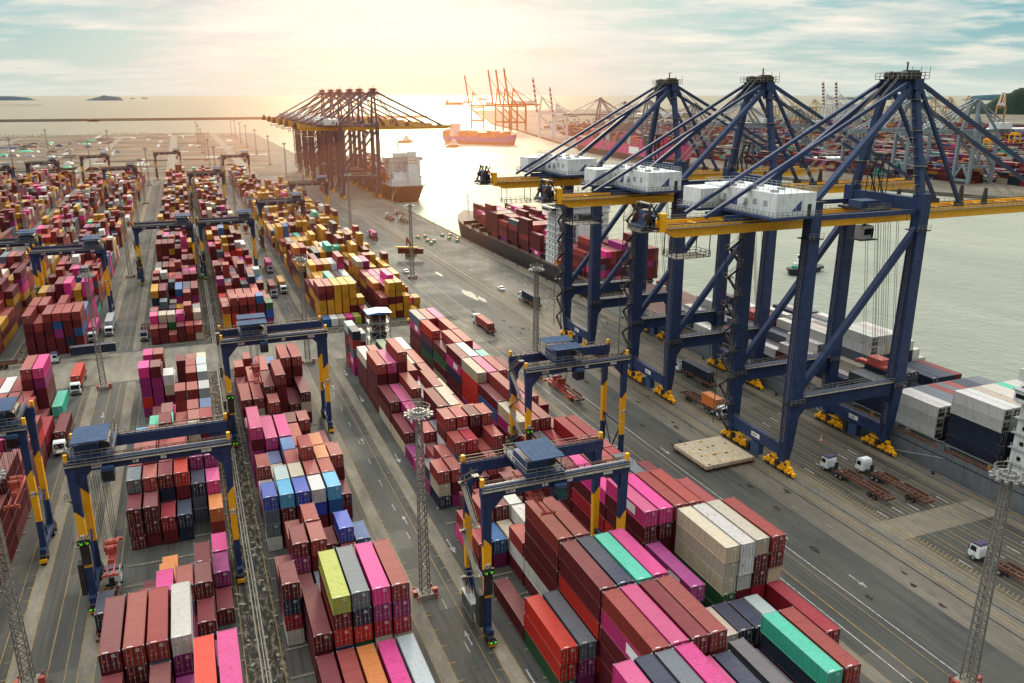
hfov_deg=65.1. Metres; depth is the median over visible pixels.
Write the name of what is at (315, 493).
door
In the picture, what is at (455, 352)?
container
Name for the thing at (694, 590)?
door
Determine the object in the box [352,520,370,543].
container
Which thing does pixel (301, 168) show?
light mast
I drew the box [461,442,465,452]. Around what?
door
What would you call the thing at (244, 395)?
container
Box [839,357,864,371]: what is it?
container
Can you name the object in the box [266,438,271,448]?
door
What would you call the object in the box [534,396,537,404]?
door
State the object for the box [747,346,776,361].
container
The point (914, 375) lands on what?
container
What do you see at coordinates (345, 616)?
door
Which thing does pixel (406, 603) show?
door
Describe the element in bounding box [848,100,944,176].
terminal crane
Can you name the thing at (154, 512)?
door
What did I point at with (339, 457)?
door
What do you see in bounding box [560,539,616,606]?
container
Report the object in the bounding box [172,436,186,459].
container
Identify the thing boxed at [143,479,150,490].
door
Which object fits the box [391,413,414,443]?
container
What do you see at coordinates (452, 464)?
container
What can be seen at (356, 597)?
door
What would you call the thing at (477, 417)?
door
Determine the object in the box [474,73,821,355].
quay crane
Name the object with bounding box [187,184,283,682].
duct bank
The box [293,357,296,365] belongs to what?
door
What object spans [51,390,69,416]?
container
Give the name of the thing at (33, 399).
container
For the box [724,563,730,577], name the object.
door
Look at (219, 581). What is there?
door
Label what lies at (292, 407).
door
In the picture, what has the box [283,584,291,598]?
door
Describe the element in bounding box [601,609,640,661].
container
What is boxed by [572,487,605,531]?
container
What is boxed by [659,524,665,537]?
door
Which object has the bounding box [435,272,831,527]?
puddles
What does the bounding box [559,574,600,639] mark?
container
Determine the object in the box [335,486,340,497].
door
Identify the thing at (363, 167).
quay crane
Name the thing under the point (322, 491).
door
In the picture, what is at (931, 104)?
terminal crane
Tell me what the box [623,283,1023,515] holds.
container ship
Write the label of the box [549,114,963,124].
vegetation
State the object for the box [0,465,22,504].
container
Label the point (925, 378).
container
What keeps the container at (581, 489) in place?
on the container at (581, 502)
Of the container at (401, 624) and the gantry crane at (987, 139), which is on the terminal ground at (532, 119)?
the gantry crane at (987, 139)
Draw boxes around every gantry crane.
[0,163,15,180]
[0,229,48,284]
[0,391,57,564]
[24,157,61,182]
[25,234,114,312]
[55,413,244,614]
[78,151,111,183]
[100,162,140,201]
[129,213,198,285]
[152,148,181,179]
[186,167,226,209]
[195,209,257,279]
[214,313,333,446]
[220,151,250,184]
[255,191,305,250]
[287,175,328,217]
[458,431,632,647]
[507,335,630,468]
[982,138,992,147]
[1008,132,1021,142]
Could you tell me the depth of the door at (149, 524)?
152.74 m
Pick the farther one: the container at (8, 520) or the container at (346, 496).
the container at (346, 496)
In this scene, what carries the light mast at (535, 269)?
on the ground at (932, 629)
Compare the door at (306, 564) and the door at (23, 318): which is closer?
the door at (306, 564)
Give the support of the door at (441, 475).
in the container at (440, 471)
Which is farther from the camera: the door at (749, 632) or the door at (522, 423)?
the door at (522, 423)
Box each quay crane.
[262,90,380,172]
[267,89,390,176]
[272,87,404,180]
[278,87,413,185]
[284,86,431,192]
[292,86,450,199]
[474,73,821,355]
[533,68,932,403]
[627,62,1023,477]
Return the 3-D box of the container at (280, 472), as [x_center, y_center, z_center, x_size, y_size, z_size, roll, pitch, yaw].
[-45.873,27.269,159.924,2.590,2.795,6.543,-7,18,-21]
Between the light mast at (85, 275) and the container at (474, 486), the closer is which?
the container at (474, 486)
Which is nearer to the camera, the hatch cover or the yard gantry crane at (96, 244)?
the hatch cover
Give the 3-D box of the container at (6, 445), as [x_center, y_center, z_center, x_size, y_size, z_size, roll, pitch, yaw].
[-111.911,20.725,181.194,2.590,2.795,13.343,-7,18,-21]
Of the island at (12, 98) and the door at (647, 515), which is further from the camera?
the island at (12, 98)
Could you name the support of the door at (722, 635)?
in the container at (697, 610)
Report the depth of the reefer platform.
272.48 m
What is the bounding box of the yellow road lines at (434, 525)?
[0,177,1023,682]
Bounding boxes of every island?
[0,96,34,99]
[85,95,124,100]
[826,93,947,99]
[963,94,1003,99]
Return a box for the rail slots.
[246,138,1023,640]
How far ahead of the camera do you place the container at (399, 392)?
209.42 m
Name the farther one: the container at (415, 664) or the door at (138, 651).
the container at (415, 664)
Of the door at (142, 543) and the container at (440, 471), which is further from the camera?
the container at (440, 471)
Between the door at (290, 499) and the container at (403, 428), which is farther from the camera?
the container at (403, 428)
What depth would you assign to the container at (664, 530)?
135.44 m
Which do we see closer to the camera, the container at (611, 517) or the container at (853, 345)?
the container at (611, 517)
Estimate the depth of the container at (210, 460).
167.65 m
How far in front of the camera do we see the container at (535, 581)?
136.26 m
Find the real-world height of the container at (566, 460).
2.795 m
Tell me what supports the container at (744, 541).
on the container at (745, 566)
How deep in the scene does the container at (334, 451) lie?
168.14 m
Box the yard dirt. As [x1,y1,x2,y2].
[0,133,289,180]
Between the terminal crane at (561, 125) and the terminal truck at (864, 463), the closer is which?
the terminal truck at (864, 463)
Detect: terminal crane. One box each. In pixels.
[464,75,493,127]
[487,70,518,129]
[495,70,529,130]
[503,68,538,130]
[532,77,565,137]
[549,87,577,137]
[562,97,622,127]
[601,101,640,122]
[603,100,671,133]
[650,103,721,145]
[692,101,775,162]
[763,108,821,144]
[773,101,779,118]
[787,98,800,119]
[801,104,885,160]
[807,99,822,119]
[822,82,841,119]
[835,82,854,118]
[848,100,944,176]
[866,99,876,119]
[885,98,903,119]
[912,98,1013,184]
[924,97,942,120]
[942,97,957,120]
[959,96,973,121]
[993,93,1006,121]
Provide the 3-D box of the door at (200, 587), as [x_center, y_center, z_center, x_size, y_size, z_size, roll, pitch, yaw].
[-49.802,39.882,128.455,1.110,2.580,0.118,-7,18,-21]
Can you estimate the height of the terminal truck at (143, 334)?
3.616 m
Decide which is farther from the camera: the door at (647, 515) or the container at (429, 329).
the container at (429, 329)
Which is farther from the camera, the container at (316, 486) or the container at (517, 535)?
the container at (316, 486)
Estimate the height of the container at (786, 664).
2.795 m
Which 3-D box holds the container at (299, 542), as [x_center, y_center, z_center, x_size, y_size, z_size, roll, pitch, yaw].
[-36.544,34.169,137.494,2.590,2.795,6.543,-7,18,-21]
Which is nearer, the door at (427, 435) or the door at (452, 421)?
the door at (452, 421)
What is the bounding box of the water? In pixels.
[0,95,1023,382]
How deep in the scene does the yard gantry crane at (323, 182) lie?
536.92 m
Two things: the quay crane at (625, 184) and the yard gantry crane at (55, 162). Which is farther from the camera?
the yard gantry crane at (55, 162)
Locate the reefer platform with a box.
[363,307,391,345]
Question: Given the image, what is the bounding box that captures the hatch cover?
[673,436,754,470]
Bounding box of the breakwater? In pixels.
[0,115,426,121]
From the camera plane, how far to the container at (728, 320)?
259.40 m
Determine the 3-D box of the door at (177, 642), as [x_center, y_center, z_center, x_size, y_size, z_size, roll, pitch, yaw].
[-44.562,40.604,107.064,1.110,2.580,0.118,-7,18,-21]
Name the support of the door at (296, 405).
in the container at (293, 404)
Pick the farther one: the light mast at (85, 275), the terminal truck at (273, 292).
the terminal truck at (273, 292)
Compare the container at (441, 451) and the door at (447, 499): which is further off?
the container at (441, 451)
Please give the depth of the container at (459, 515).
155.01 m
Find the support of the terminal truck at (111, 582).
on the ground at (932, 629)
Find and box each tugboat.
[398,136,412,142]
[446,140,459,146]
[786,254,823,275]
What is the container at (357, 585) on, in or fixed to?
on the container at (361, 616)
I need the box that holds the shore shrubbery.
[7,132,208,136]
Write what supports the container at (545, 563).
on the container at (541, 573)
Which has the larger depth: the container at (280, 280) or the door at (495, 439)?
the container at (280, 280)
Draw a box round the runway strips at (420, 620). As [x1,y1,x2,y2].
[6,176,889,682]
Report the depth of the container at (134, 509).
151.81 m
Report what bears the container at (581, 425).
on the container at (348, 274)
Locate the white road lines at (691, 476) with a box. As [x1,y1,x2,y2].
[101,180,1023,682]
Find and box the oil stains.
[471,310,947,608]
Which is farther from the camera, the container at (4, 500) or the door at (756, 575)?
the container at (4, 500)
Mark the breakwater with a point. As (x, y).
(132, 119)
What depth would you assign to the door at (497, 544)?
145.93 m
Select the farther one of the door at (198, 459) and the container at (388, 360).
the container at (388, 360)
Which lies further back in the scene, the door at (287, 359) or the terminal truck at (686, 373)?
the terminal truck at (686, 373)
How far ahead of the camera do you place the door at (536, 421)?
185.92 m
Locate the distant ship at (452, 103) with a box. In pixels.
[444,98,463,104]
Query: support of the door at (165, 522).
in the container at (168, 515)
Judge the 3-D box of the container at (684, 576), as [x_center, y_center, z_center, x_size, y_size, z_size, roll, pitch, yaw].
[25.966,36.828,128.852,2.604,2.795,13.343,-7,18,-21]
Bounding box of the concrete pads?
[10,134,267,175]
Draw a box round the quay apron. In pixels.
[234,133,1023,665]
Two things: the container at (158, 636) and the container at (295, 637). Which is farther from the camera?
the container at (295, 637)
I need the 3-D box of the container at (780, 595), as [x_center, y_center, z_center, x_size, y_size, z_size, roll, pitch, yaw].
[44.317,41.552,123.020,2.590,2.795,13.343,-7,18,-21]
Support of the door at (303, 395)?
in the container at (302, 389)
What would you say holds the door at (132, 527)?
in the container at (137, 529)
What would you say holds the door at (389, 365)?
in the container at (388, 360)
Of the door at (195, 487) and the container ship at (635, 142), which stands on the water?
the container ship at (635, 142)
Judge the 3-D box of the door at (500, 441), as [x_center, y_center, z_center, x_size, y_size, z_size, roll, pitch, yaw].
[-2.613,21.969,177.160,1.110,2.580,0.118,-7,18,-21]
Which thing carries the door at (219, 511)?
in the container at (216, 509)
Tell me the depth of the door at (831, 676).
104.52 m
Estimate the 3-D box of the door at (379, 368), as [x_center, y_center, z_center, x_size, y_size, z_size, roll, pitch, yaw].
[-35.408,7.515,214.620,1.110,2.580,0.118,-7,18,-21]
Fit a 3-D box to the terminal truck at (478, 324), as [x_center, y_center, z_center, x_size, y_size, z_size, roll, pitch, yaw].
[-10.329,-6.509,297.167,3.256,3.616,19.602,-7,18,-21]
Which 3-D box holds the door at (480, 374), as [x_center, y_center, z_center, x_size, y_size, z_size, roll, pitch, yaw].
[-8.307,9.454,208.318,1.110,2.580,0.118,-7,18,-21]
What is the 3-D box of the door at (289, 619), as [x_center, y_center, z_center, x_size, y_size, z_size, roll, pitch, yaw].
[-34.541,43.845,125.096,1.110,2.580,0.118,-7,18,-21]
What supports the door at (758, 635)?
in the container at (748, 613)
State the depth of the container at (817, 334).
226.84 m
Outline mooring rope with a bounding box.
[391,190,944,458]
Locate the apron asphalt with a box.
[359,203,1023,604]
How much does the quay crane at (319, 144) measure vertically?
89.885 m
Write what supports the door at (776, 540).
in the container at (777, 536)
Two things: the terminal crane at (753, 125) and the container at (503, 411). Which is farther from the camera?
the terminal crane at (753, 125)
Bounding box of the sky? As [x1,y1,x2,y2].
[0,0,1023,95]
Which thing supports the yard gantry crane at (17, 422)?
on the ground at (932, 629)
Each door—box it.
[0,479,6,491]
[20,370,26,378]
[22,316,26,323]
[25,370,30,378]
[26,316,30,323]
[32,369,38,377]
[37,369,43,377]
[52,407,57,415]
[54,433,59,439]
[57,406,62,414]
[60,432,65,439]
[95,614,102,628]
[99,654,111,671]
[109,652,120,669]
[124,648,135,665]
[127,481,134,492]
[127,510,134,522]
[127,667,138,682]
[129,524,136,535]
[132,537,139,548]
[133,480,140,491]
[133,509,141,521]
[134,646,144,663]
[136,523,143,534]
[136,665,147,681]
[138,536,145,547]
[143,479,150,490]
[144,508,151,519]
[146,521,153,532]
[148,643,159,660]
[150,477,156,489]
[150,506,157,518]
[153,520,159,531]
[158,641,168,658]
[159,476,165,487]
[162,518,169,530]
[165,475,172,486]
[168,517,175,528]
[172,637,182,654]
[175,473,181,484]
[175,655,185,672]
[179,515,185,527]
[181,472,187,483]
[182,635,192,652]
[184,653,193,670]
[185,514,191,526]
[190,457,196,468]
[192,484,198,495]
[196,456,202,467]
[196,583,204,597]
[198,483,204,494]
[199,623,207,635]
[204,582,212,595]
[205,455,211,466]
[207,482,213,492]
[207,621,215,634]
[210,509,217,520]
[211,455,216,465]
[213,481,219,492]
[215,573,222,585]
[217,508,223,519]
[219,610,226,624]
[222,571,229,584]
[226,608,234,622]
[242,401,246,409]
[247,400,251,406]
[251,428,256,439]
[254,399,259,407]
[256,428,262,438]
[258,467,264,478]
[259,398,263,407]
[264,466,270,477]
[264,498,270,510]
[265,387,269,395]
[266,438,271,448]
[267,525,273,537]
[270,386,274,393]
[270,403,274,412]
[270,496,277,508]
[272,437,277,447]
[273,524,279,535]
[275,402,279,411]
[276,375,280,384]
[280,375,285,383]
[281,358,285,366]
[281,495,287,507]
[282,509,288,520]
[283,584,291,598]
[285,358,289,366]
[285,600,292,614]
[286,615,294,629]
[287,494,293,506]
[288,508,294,519]
[288,630,295,645]
[290,404,294,411]
[291,583,299,597]
[292,598,300,612]
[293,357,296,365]
[294,544,301,557]
[294,614,301,627]
[295,404,299,410]
[295,559,302,572]
[295,629,303,642]
[297,356,301,364]
[297,492,303,504]
[300,421,304,430]
[301,393,305,401]
[301,448,307,458]
[301,543,307,556]
[302,558,309,571]
[303,491,309,503]
[304,420,309,429]
[306,392,310,400]
[307,447,312,458]
[312,541,319,554]
[313,490,318,501]
[315,636,323,651]
[319,489,324,501]
[319,539,326,550]
[323,634,331,649]
[329,487,334,499]
[331,544,337,552]
[332,455,337,466]
[333,598,341,613]
[334,614,342,629]
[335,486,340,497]
[335,630,343,645]
[337,454,342,465]
[340,528,346,541]
[341,596,349,611]
[342,495,345,505]
[342,612,350,627]
[343,629,351,643]
[345,494,350,504]
[347,527,353,539]
[353,593,360,608]
[355,610,362,625]
[356,626,363,641]
[361,591,368,606]
[362,608,370,623]
[363,624,371,639]
[374,589,381,603]
[375,605,382,620]
[376,621,383,635]
[377,365,381,373]
[381,587,389,602]
[382,364,385,373]
[383,603,390,618]
[383,619,390,634]
[388,364,391,372]
[390,402,394,411]
[392,363,396,371]
[393,585,400,600]
[395,402,399,411]
[395,601,402,616]
[395,617,402,632]
[398,353,401,361]
[401,583,408,598]
[402,352,406,360]
[402,599,409,614]
[403,615,410,630]
[405,433,409,442]
[410,433,413,442]
[412,389,416,397]
[416,388,420,397]
[425,432,429,442]
[430,432,434,441]
[432,331,435,338]
[436,331,439,338]
[439,472,443,483]
[439,485,444,495]
[440,497,444,507]
[444,471,448,482]
[444,484,449,494]
[445,419,449,429]
[445,496,450,506]
[450,418,454,428]
[452,470,457,481]
[456,443,460,453]
[458,417,461,427]
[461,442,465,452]
[462,416,466,426]
[468,440,472,451]
[471,416,474,425]
[473,440,477,450]
[475,415,479,424]
[478,373,481,382]
[482,373,485,381]
[483,414,486,424]
[487,413,491,423]
[493,436,497,446]
[495,541,499,553]
[496,507,501,519]
[498,436,502,445]
[500,540,505,552]
[502,506,506,517]
[503,370,506,378]
[519,422,523,431]
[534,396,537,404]
[535,419,538,429]
[542,418,545,428]
[546,418,550,427]
[561,665,567,680]
[562,649,569,664]
[568,663,574,678]
[569,647,576,662]
[580,661,587,676]
[581,644,587,659]
[587,659,594,674]
[588,642,594,657]
[644,527,649,540]
[645,512,650,525]
[650,526,655,539]
[651,511,656,524]
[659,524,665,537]
[660,509,665,522]
[665,523,671,536]
[666,508,671,521]
[675,506,680,519]
[691,587,697,598]
[693,638,700,649]
[697,585,703,599]
[700,636,707,652]
[711,632,718,649]
[718,630,725,647]
[722,579,728,593]
[723,595,728,602]
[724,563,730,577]
[726,548,732,562]
[726,636,730,650]
[728,577,734,591]
[728,594,734,601]
[730,561,736,576]
[730,634,736,640]
[731,546,738,561]
[738,575,744,588]
[740,560,746,574]
[740,631,745,639]
[741,544,747,559]
[743,573,750,587]
[746,558,752,572]
[746,629,752,643]
[747,543,753,557]
[753,571,759,585]
[755,556,761,570]
[756,540,762,554]
[756,628,760,641]
[759,569,765,583]
[761,538,768,552]
[761,554,767,568]
[770,552,776,566]
[772,537,778,551]
[776,551,782,565]
[778,535,784,549]
[828,672,834,682]
[833,630,839,642]
[834,670,841,682]
[845,667,853,682]
[851,665,859,681]
[906,373,910,381]
[997,445,1001,454]
[998,455,1003,464]
[999,433,1003,443]
[1000,444,1005,453]
[1003,432,1007,442]
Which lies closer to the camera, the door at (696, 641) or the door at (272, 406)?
the door at (696, 641)
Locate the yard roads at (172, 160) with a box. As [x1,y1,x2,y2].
[0,135,265,176]
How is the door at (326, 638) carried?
in the container at (318, 622)
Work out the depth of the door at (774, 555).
126.91 m
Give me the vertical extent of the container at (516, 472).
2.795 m
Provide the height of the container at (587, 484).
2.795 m
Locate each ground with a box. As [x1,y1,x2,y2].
[0,133,1023,682]
[13,184,544,682]
[475,107,1023,198]
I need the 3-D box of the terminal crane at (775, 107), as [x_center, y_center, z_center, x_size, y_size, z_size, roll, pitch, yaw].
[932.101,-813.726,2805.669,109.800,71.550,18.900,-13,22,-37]
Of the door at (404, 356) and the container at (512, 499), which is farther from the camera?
the door at (404, 356)
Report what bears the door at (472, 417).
in the container at (473, 414)
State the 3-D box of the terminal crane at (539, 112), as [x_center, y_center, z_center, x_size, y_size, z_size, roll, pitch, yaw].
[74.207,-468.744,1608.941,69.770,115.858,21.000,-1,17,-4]
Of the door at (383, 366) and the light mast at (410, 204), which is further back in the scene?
the light mast at (410, 204)
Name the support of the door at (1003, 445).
in the container at (988, 446)
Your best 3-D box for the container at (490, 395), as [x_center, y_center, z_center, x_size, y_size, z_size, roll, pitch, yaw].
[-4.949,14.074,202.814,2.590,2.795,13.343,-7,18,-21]
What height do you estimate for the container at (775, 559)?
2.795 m
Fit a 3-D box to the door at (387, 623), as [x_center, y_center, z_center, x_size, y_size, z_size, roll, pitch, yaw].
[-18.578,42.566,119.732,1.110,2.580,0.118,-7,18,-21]
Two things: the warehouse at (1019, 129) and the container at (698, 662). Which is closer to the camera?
the container at (698, 662)
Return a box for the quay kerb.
[286,149,1023,517]
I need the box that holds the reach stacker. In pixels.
[395,237,417,255]
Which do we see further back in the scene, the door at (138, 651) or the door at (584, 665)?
the door at (584, 665)
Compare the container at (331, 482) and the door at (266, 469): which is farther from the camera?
the door at (266, 469)
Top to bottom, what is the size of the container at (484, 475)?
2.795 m
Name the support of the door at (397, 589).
in the container at (396, 577)
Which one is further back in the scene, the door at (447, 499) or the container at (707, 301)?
the container at (707, 301)
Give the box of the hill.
[965,88,1023,114]
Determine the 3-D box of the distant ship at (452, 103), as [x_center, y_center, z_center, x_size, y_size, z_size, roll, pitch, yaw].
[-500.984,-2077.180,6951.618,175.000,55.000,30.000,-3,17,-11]
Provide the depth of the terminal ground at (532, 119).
2684.04 m
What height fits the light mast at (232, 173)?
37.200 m
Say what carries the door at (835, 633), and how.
in the container at (780, 595)
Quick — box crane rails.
[243,136,1023,621]
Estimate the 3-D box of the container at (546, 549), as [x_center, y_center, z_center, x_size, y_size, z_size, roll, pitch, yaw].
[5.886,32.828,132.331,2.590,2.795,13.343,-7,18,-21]
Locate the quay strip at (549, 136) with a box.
[514,128,1023,196]
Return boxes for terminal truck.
[0,351,59,369]
[1,247,11,253]
[51,420,74,455]
[68,370,86,394]
[88,324,101,342]
[95,563,122,642]
[103,319,116,336]
[138,323,149,340]
[264,263,273,272]
[266,285,277,297]
[276,282,287,293]
[367,231,378,240]
[385,212,394,220]
[394,209,403,215]
[398,215,408,222]
[472,313,496,333]
[518,291,542,307]
[547,373,584,401]
[675,360,717,387]
[680,390,726,418]
[819,454,895,501]
[854,456,934,504]
[966,539,1023,582]
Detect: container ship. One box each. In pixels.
[349,137,426,202]
[442,123,516,144]
[457,187,653,298]
[576,122,692,164]
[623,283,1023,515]
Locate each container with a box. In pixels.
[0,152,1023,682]
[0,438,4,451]
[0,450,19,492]
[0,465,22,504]
[0,494,8,528]
[0,508,12,550]
[0,520,15,568]
[0,534,17,583]
[3,439,12,450]
[8,391,21,401]
[10,484,24,517]
[12,488,27,530]
[13,437,31,472]
[19,355,37,379]
[21,306,37,323]
[21,397,37,410]
[28,415,42,437]
[32,353,50,378]
[41,416,54,445]
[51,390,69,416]
[53,412,72,441]
[70,341,116,355]
[70,362,85,383]
[88,317,99,331]
[94,589,115,629]
[98,594,126,673]
[104,312,115,327]
[122,589,148,667]
[125,651,149,682]
[126,465,142,493]
[126,493,142,523]
[128,512,144,536]
[131,526,147,549]
[142,440,157,463]
[142,463,158,491]
[143,491,159,520]
[145,505,161,533]
[146,585,170,661]
[149,661,173,682]
[156,568,174,599]
[158,412,172,426]
[158,461,173,488]
[161,501,176,530]
[171,580,193,655]
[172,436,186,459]
[173,602,194,673]
[174,458,188,485]
[176,563,194,599]
[177,498,192,528]
[187,420,200,442]
[189,454,203,469]
[191,469,205,496]
[193,633,217,682]
[194,541,212,573]
[194,560,213,598]
[197,596,216,636]
[199,406,212,421]
[204,453,217,467]
[205,467,220,493]
[208,493,224,521]
[211,531,228,559]
[212,551,230,587]
[216,586,235,625]
[216,627,242,682]
[238,383,251,410]
[245,406,263,440]
[249,381,264,408]
[254,453,271,479]
[260,370,274,396]
[260,415,278,449]
[260,481,278,511]
[263,511,280,538]
[264,257,271,266]
[266,393,280,413]
[267,279,275,290]
[270,359,285,385]
[273,413,291,443]
[273,464,289,488]
[275,344,290,366]
[276,275,285,286]
[276,478,294,508]
[277,560,300,600]
[278,498,295,521]
[279,581,301,615]
[280,595,302,631]
[282,613,304,646]
[286,343,301,365]
[287,387,299,411]
[287,462,304,484]
[288,523,309,558]
[290,545,310,573]
[291,476,310,505]
[294,376,310,402]
[295,410,310,430]
[296,434,313,459]
[300,502,319,534]
[301,583,332,652]
[302,459,319,481]
[306,520,326,555]
[307,474,325,502]
[315,652,341,682]
[317,457,334,480]
[318,549,350,615]
[318,567,351,630]
[320,584,352,647]
[322,471,341,499]
[323,526,338,552]
[326,442,343,466]
[333,510,354,542]
[336,544,369,609]
[336,647,364,682]
[339,479,351,506]
[351,606,371,626]
[351,618,372,643]
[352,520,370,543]
[355,541,390,605]
[356,643,387,682]
[366,350,386,374]
[368,229,377,236]
[370,598,391,621]
[371,613,392,637]
[372,538,409,601]
[376,349,396,372]
[377,638,411,682]
[378,385,399,412]
[386,338,406,361]
[389,383,410,410]
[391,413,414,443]
[391,598,410,617]
[392,614,411,633]
[396,633,434,682]
[398,248,423,253]
[399,372,421,398]
[402,401,425,429]
[406,444,420,467]
[418,421,435,443]
[420,319,439,339]
[420,369,442,388]
[423,387,447,413]
[429,458,449,484]
[430,473,450,496]
[431,486,450,508]
[433,444,452,458]
[435,386,459,406]
[436,407,455,430]
[442,456,461,481]
[446,343,468,366]
[446,430,466,454]
[448,406,467,428]
[456,509,479,528]
[458,428,478,452]
[461,357,486,382]
[461,404,480,426]
[472,402,492,424]
[472,481,476,490]
[472,493,493,521]
[472,525,492,557]
[472,549,491,570]
[475,314,493,330]
[477,471,489,487]
[479,383,506,411]
[481,355,507,378]
[481,450,502,474]
[482,424,502,447]
[489,372,516,399]
[492,522,506,554]
[493,356,517,378]
[493,577,524,639]
[494,498,507,519]
[497,413,524,441]
[497,424,509,446]
[498,401,524,433]
[499,470,521,496]
[503,494,521,516]
[509,401,539,430]
[509,523,524,556]
[509,553,524,584]
[511,503,524,525]
[512,469,527,495]
[516,379,538,405]
[519,434,534,441]
[520,398,550,428]
[522,290,539,302]
[524,559,548,596]
[524,612,576,681]
[524,628,575,682]
[525,500,572,554]
[525,516,559,570]
[525,531,558,586]
[525,546,558,591]
[525,594,577,666]
[532,431,555,444]
[543,496,589,539]
[543,589,596,660]
[548,487,571,510]
[553,416,589,442]
[556,443,589,463]
[556,456,572,485]
[559,558,601,622]
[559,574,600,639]
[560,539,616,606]
[565,414,597,438]
[567,484,572,497]
[570,441,590,463]
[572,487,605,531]
[572,501,603,532]
[573,460,605,504]
[573,481,605,518]
[576,535,633,588]
[576,657,595,677]
[593,532,652,585]
[600,627,627,662]
[600,644,615,674]
[601,455,632,477]
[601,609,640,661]
[602,449,609,455]
[602,588,670,655]
[605,493,656,542]
[605,507,656,548]
[606,478,657,527]
[609,528,668,579]
[612,453,645,474]
[612,659,649,682]
[620,583,688,649]
[628,474,672,523]
[634,653,676,682]
[635,471,687,520]
[639,579,709,653]
[645,541,704,600]
[649,468,701,506]
[655,648,703,682]
[656,575,727,651]
[657,521,672,538]
[674,538,735,594]
[675,477,716,502]
[675,523,737,578]
[675,553,735,604]
[675,642,729,682]
[676,506,739,563]
[681,359,714,381]
[692,503,755,560]
[693,322,710,331]
[696,296,711,308]
[701,391,723,408]
[706,499,769,555]
[706,606,738,650]
[712,602,753,643]
[713,650,760,682]
[721,497,785,552]
[726,293,733,304]
[727,317,753,325]
[728,598,760,643]
[728,637,789,682]
[735,573,751,590]
[737,557,753,575]
[743,594,778,614]
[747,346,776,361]
[748,339,777,357]
[750,569,766,586]
[753,553,768,571]
[760,611,843,682]
[760,632,815,682]
[765,580,840,643]
[767,328,786,342]
[768,550,783,568]
[777,351,806,371]
[778,341,815,355]
[779,606,861,682]
[786,332,824,352]
[809,326,825,342]
[811,376,838,386]
[815,369,847,386]
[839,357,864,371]
[841,346,867,364]
[842,337,876,355]
[843,326,879,346]
[847,381,882,404]
[848,370,879,383]
[854,399,881,413]
[858,369,885,379]
[864,364,911,382]
[895,412,942,438]
[897,403,944,428]
[900,389,946,417]
[903,387,950,416]
[907,365,939,384]
[907,367,918,381]
[945,434,1004,465]
[946,423,1006,455]
[948,413,1008,444]
[950,402,1010,432]
[952,389,1013,421]
[963,388,1020,419]
[970,386,1021,405]
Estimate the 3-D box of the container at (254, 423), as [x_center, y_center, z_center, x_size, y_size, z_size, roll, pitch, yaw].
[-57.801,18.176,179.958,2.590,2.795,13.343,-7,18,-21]
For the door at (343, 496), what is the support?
in the container at (346, 496)
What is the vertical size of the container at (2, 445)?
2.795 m
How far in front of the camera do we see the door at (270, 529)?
151.33 m
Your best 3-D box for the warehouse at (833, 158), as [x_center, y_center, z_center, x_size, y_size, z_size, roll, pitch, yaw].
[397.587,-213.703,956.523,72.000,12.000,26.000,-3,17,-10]
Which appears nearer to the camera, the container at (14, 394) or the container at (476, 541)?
the container at (476, 541)
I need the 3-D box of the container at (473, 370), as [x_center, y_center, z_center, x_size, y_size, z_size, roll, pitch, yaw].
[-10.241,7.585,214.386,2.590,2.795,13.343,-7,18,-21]
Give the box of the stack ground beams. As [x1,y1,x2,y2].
[0,237,546,679]
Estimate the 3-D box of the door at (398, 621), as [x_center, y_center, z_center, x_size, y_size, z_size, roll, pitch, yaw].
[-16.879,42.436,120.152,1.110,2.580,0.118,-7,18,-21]
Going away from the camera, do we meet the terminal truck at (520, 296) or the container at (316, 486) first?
the container at (316, 486)
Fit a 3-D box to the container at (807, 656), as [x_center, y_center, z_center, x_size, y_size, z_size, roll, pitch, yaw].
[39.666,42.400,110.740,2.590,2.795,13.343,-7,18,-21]
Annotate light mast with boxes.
[0,467,45,682]
[6,138,15,168]
[12,177,26,228]
[44,161,57,207]
[67,149,76,187]
[77,269,111,390]
[84,140,93,172]
[115,199,135,277]
[128,174,142,230]
[136,158,147,203]
[142,147,151,185]
[211,146,218,182]
[228,170,240,225]
[245,196,260,267]
[266,135,271,164]
[283,143,288,176]
[292,251,314,364]
[298,152,305,190]
[344,172,351,228]
[404,402,437,602]
[405,202,416,278]
[528,259,544,379]
[948,457,1023,682]
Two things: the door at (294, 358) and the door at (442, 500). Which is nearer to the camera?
the door at (442, 500)
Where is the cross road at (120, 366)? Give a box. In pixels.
[0,176,997,541]
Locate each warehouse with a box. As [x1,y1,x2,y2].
[637,113,693,117]
[814,156,856,159]
[986,127,1023,131]
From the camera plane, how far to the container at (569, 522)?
130.74 m
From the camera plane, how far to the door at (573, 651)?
113.76 m
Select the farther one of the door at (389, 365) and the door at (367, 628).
the door at (389, 365)
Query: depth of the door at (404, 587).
118.87 m
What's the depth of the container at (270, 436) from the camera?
178.26 m
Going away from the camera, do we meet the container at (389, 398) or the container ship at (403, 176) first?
the container at (389, 398)
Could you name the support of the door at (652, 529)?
in the container at (640, 531)
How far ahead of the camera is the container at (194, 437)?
179.79 m
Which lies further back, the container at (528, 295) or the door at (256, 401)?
the container at (528, 295)
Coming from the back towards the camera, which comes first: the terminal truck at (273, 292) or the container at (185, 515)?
the terminal truck at (273, 292)
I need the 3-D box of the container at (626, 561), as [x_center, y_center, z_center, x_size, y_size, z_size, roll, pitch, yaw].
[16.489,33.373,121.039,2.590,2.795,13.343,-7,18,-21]

